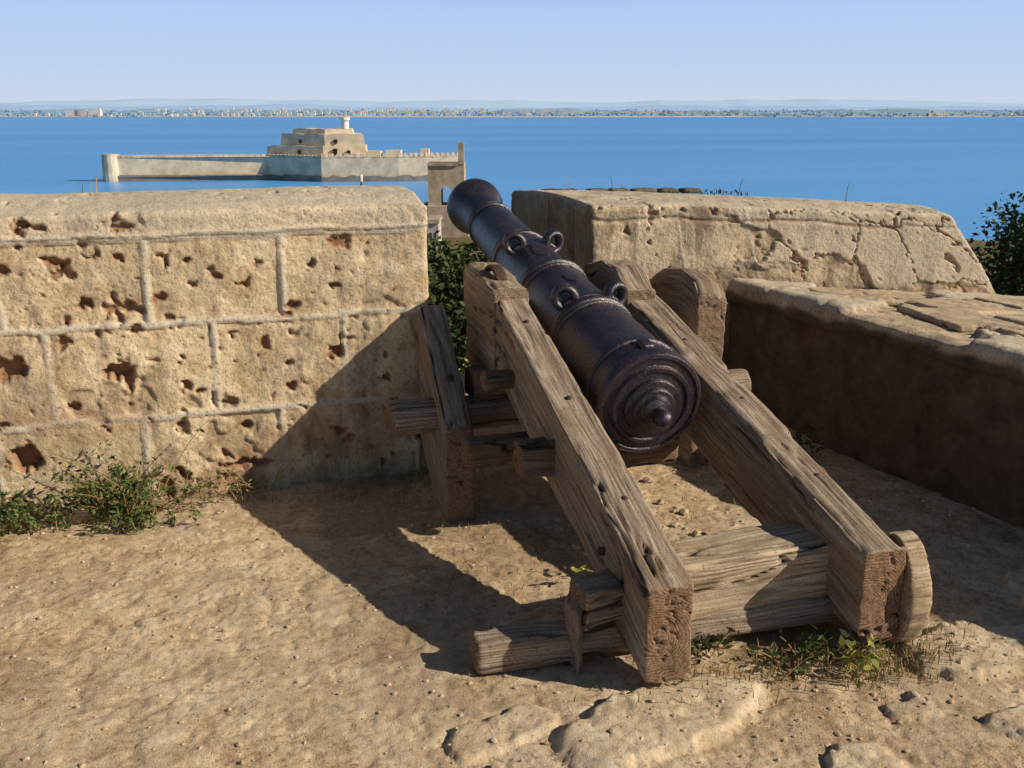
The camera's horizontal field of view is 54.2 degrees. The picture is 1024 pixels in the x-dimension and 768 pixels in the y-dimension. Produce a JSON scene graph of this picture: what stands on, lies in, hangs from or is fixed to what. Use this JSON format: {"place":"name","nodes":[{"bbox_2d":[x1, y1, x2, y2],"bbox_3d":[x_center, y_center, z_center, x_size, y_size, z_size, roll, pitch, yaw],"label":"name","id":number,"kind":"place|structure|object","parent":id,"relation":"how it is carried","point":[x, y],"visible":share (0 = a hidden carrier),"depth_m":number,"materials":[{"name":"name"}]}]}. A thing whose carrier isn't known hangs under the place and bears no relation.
{"place":"outdoors","nodes":[
{"label":"outdoors","id":0,"kind":"place"},
{"bbox_2d":[0,372,1023,767],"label":"ground","id":1,"kind":"structure","parent":0,"point":[228,670],"depth_m":3.04,"materials":[{"name":"beige gravel"}]},
{"bbox_2d":[0,499,34,539],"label":"weed plant","id":2,"kind":"object","parent":1,"relation":"on","point":[1,535],"visible":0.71,"depth_m":3.86,"materials":[{"name":"green plant"}]},
{"bbox_2d":[0,486,106,533],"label":"weed plant","id":3,"kind":"object","parent":1,"relation":"on","point":[34,516],"visible":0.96,"depth_m":3.89,"materials":[{"name":"green plant"}]},
{"bbox_2d":[42,452,246,525],"bbox_3d":[-1.456,0.422,4.002,0.764,0.308,0.298,-5,16,-16],"label":"weed plant","id":4,"kind":"object","parent":1,"relation":"on","point":[87,488],"visible":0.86,"depth_m":3.96,"materials":[{"name":"green plant"}]},
{"bbox_2d":[46,411,243,514],"bbox_3d":[-1.452,0.350,3.977,0.740,0.397,0.295,-5,16,-16],"label":"weed plant","id":5,"kind":"object","parent":1,"relation":"on","point":[130,500],"visible":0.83,"depth_m":4.01,"materials":[{"name":"green plant"}]},
{"bbox_2d":[90,504,203,535],"bbox_3d":[-1.433,0.518,3.940,0.421,0.128,0.190,-5,16,-16],"label":"weed plant","id":6,"kind":"object","parent":1,"relation":"on","point":[146,514],"visible":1,"depth_m":3.90,"materials":[{"name":"green plant"}]},
{"bbox_2d":[162,462,258,510],"bbox_3d":[-1.243,0.420,4.145,0.383,0.173,0.143,-5,16,-16],"label":"weed plant","id":7,"kind":"object","parent":1,"relation":"on","point":[189,484],"visible":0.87,"depth_m":4.15,"materials":[{"name":"green plant"}]},
{"bbox_2d":[0,185,428,511],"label":"stone parapet","id":8,"kind":"structure","parent":1,"relation":"on","point":[272,332],"depth_m":4.10,"materials":[{"name":"stone"}]},
{"bbox_2d":[224,463,284,502],"bbox_3d":[-1.093,0.399,4.205,0.160,0.181,0.271,13,20,39],"label":"weed plant","id":9,"kind":"object","parent":1,"relation":"on","point":[243,481],"visible":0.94,"depth_m":4.20,"materials":[{"name":"green plant"}]},
{"bbox_2d":[571,532,707,571],"bbox_3d":[0.461,0.614,3.553,0.570,0.187,0.146,-7,17,-24],"label":"weed plant","id":10,"kind":"object","parent":1,"relation":"on","point":[584,565],"visible":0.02,"depth_m":3.46,"materials":[{"name":"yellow plant"}]},
{"bbox_2d":[387,178,932,683],"bbox_3d":[0.249,-0.161,4.352,1.649,1.228,3.498,-5,16,-16],"label":"cannon on wooden carriage","id":11,"kind":"object","parent":1,"relation":"on","point":[601,378],"visible":1,"depth_m":3.53,"materials":[{"name":"wood"}]},
{"bbox_2d":[690,627,749,663],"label":"weed plant","id":12,"kind":"object","parent":1,"relation":"on","point":[724,641],"visible":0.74,"depth_m":3.03,"materials":[{"name":"green plant"}]},
{"bbox_2d":[511,190,995,364],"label":"stone parapet","id":13,"kind":"structure","parent":1,"relation":"on","point":[722,240],"depth_m":5.57,"materials":[{"name":"beige stone"}]},
{"bbox_2d":[73,175,849,201],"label":"dry stalks","id":14,"kind":"object","parent":13,"relation":"on","point":[568,176],"visible":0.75,"depth_m":5.79,"materials":[{"name":"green plant"}]},
{"bbox_2d":[541,187,700,192],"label":"coping stones","id":15,"kind":"object","parent":13,"relation":"on","point":[672,190],"visible":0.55,"depth_m":6.12,"materials":[{"name":"beige stone"}]},
{"bbox_2d":[600,187,755,195],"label":"dry grass","id":16,"kind":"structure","parent":13,"relation":"on","point":[719,191],"depth_m":6.08,"materials":[{"name":"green plant"}]},
{"bbox_2d":[791,429,824,456],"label":"weed plant","id":17,"kind":"object","parent":1,"relation":"on","point":[800,442],"visible":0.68,"depth_m":4.74,"materials":[{"name":"green plant"}]},
{"bbox_2d":[747,624,893,681],"bbox_3d":[0.919,0.781,2.977,0.445,0.120,0.200,-5,16,-16],"label":"weed plant","id":18,"kind":"object","parent":1,"relation":"on","point":[810,645],"visible":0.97,"depth_m":2.97,"materials":[{"name":"green plant"}]},
{"bbox_2d":[830,634,884,687],"bbox_3d":[1.039,0.816,2.921,0.225,0.147,0.164,-5,16,-16],"label":"weed plant","id":19,"kind":"object","parent":1,"relation":"on","point":[866,658],"visible":1,"depth_m":2.90,"materials":[{"name":"green plant"}]},
{"bbox_2d":[725,278,1023,527],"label":"stone wall","id":20,"kind":"structure","parent":1,"relation":"on","point":[883,386],"depth_m":4.51,"materials":[{"name":"brown stone"}]},
{"bbox_2d":[807,287,905,305],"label":"slab","id":21,"kind":"structure","parent":20,"relation":"on","point":[889,300],"depth_m":5.10,"materials":[{"name":"stone"}]},
{"bbox_2d":[893,297,1021,314],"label":"slab","id":22,"kind":"structure","parent":20,"relation":"on","point":[962,304],"depth_m":5.07,"materials":[{"name":"stone"}]},
{"bbox_2d":[896,305,1023,331],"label":"slab","id":23,"kind":"structure","parent":20,"relation":"on","point":[960,320],"depth_m":4.59,"materials":[{"name":"stone"}]},
{"bbox_2d":[973,297,1023,308],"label":"slab","id":24,"kind":"structure","parent":20,"relation":"on","point":[1014,303],"depth_m":5.38,"materials":[{"name":"stone"}]},
{"bbox_2d":[993,315,1023,325],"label":"slab","id":25,"kind":"structure","parent":20,"relation":"on","point":[1017,319],"depth_m":4.71,"materials":[{"name":"stone"}]},
{"bbox_2d":[997,328,1023,336],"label":"slab","id":26,"kind":"structure","parent":20,"relation":"on","point":[1018,331],"depth_m":4.35,"materials":[{"name":"stone"}]},
{"bbox_2d":[0,117,1023,240],"bbox_3d":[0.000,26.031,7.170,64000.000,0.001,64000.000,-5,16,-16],"label":"sea","id":27,"kind":"structure","parent":0,"point":[961,171],"depth_m":651.74,"materials":[{"name":"liquid"}]},
{"bbox_2d":[101,117,457,181],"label":"sea fort","id":28,"kind":"structure","parent":27,"relation":"in","point":[342,154],"depth_m":385.56,"materials":[{"name":"stone"}]},
{"bbox_2d":[0,98,1023,108],"bbox_3d":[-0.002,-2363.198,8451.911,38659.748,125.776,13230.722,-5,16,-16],"label":"hills","id":29,"kind":"structure","parent":0,"point":[495,104],"depth_m":8558.92,"materials":[{"name":"grey"}]},
{"bbox_2d":[6,466,1017,704],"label":"dry grass","id":30,"kind":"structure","parent":0,"point":[897,663],"depth_m":2.99,"materials":[{"name":"plant"}]},
{"bbox_2d":[0,104,1023,111],"bbox_3d":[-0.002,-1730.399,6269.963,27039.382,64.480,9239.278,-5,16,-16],"label":"hills","id":31,"kind":"structure","parent":0,"point":[311,106],"depth_m":6341.72,"materials":[{"name":"grey"}]},
{"bbox_2d":[0,108,1023,115],"bbox_3d":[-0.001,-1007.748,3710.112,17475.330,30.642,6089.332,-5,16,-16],"label":"coast land","id":32,"kind":"structure","parent":0,"point":[920,112],"depth_m":3798.86,"materials":[{"name":"grey"}]},
{"bbox_2d":[0,108,1023,116],"bbox_3d":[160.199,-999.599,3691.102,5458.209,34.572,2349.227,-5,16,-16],"label":"distant trees","id":33,"kind":"object","parent":32,"relation":"on","point":[136,114],"visible":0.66,"depth_m":3516.90,"materials":[{"name":"green plant"}]},
{"bbox_2d":[34,107,1012,115],"bbox_3d":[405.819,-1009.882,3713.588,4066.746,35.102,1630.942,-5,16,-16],"label":"distant town","id":34,"kind":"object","parent":32,"relation":"on","point":[97,111],"visible":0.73,"depth_m":3520.95},
{"bbox_2d":[0,116,1023,116],"bbox_3d":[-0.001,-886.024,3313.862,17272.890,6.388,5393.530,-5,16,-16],"label":"beach","id":35,"kind":"structure","parent":0,"point":[510,116],"depth_m":3323.88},
{"bbox_2d":[0,0,1023,103],"label":"sky","id":36,"kind":"structure","parent":0,"point":[51,50],"materials":[{"name":"blue"}]},
{"bbox_2d":[427,236,1021,292],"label":"hillside terrain","id":37,"kind":"structure","parent":0,"point":[981,245],"depth_m":106.86,"materials":[{"name":"green plant"}]},
{"bbox_2d":[428,221,441,250],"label":"walls","id":38,"kind":"structure","parent":37,"relation":"on","point":[432,228],"depth_m":94.64,"materials":[{"name":"beige stone"}]},
{"bbox_2d":[427,215,441,223],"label":"roof","id":39,"kind":"structure","parent":38,"relation":"on","point":[434,219],"depth_m":94.63,"materials":[{"name":"stone"}]},
{"bbox_2d":[424,142,469,236],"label":"shore gatehouse","id":40,"kind":"object","parent":37,"relation":"on","point":[451,175],"visible":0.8,"depth_m":117.90,"materials":[{"name":"stone"}]},
{"bbox_2d":[427,226,488,371],"bbox_3d":[-0.796,1.517,12.808,3.638,7.491,4.063,-5,16,-16],"label":"leafy tree","id":41,"kind":"object","parent":37,"relation":"on","point":[446,285],"visible":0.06,"depth_m":11.01,"materials":[{"name":"green plant"}]},
{"bbox_2d":[967,191,1023,295],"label":"leafy tree","id":42,"kind":"object","parent":37,"relation":"on","point":[1010,246],"visible":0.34,"depth_m":14.98,"materials":[{"name":"green plant"}]},
{"bbox_2d":[989,227,1023,295],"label":"leafy tree","id":43,"kind":"object","parent":37,"relation":"on","point":[1011,291],"visible":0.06,"depth_m":17.03,"materials":[{"name":"green plant"}]}
]}

